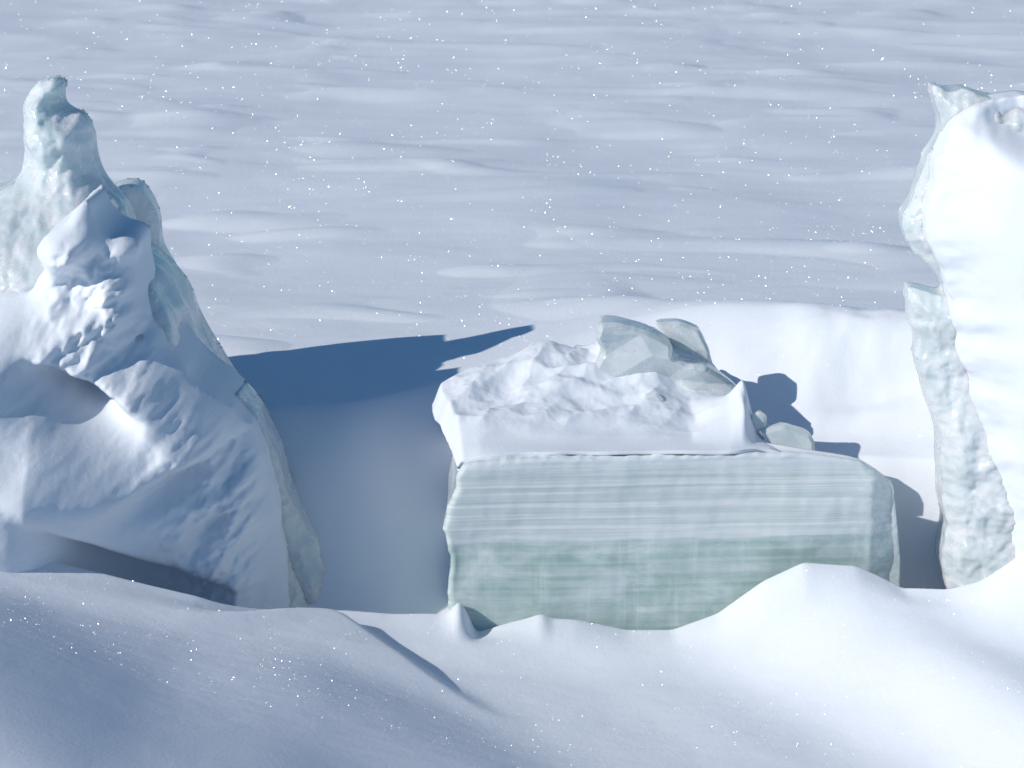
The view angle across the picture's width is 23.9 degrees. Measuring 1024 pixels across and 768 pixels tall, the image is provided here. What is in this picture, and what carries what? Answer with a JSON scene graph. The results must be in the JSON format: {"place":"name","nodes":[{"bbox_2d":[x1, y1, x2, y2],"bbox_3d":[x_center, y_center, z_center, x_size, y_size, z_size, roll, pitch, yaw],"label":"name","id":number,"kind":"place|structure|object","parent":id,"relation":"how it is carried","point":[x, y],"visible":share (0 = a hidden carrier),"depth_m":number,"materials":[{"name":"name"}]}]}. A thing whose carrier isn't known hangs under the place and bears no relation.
{"place":"outdoors","nodes":[
{"label":"outdoors","id":0,"kind":"place"},
{"bbox_2d":[0,0,1023,767],"bbox_3d":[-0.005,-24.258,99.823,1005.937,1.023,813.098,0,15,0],"label":"snow ground","id":1,"kind":"structure","parent":0,"point":[822,666],"depth_m":9.30,"materials":[{"name":"white snow"}]},
{"bbox_2d":[0,75,325,608],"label":"snow covered ice ridge","id":2,"kind":"structure","parent":1,"relation":"on","point":[141,441],"depth_m":7.45,"materials":[{"name":"white snow"}]},
{"bbox_2d":[0,4,1022,766],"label":"frost crystals","id":3,"kind":"object","parent":1,"relation":"on","point":[470,264],"visible":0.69,"depth_m":10.91,"materials":[{"name":"white"}]},
{"bbox_2d":[432,315,899,630],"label":"layered ice block","id":4,"kind":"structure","parent":1,"relation":"on","point":[625,473],"depth_m":7.53,"materials":[{"name":"white ice"}]},
{"bbox_2d":[898,82,1023,588],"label":"ice core","id":5,"kind":"object","parent":1,"relation":"on","point":[975,529],"visible":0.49,"depth_m":7.47,"materials":[{"name":"white ice"}]},
{"bbox_2d":[922,90,1023,556],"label":"snow covered ice slab","id":6,"kind":"structure","parent":1,"relation":"on","point":[973,214],"depth_m":7.20,"materials":[{"name":"white snow"}]}
]}

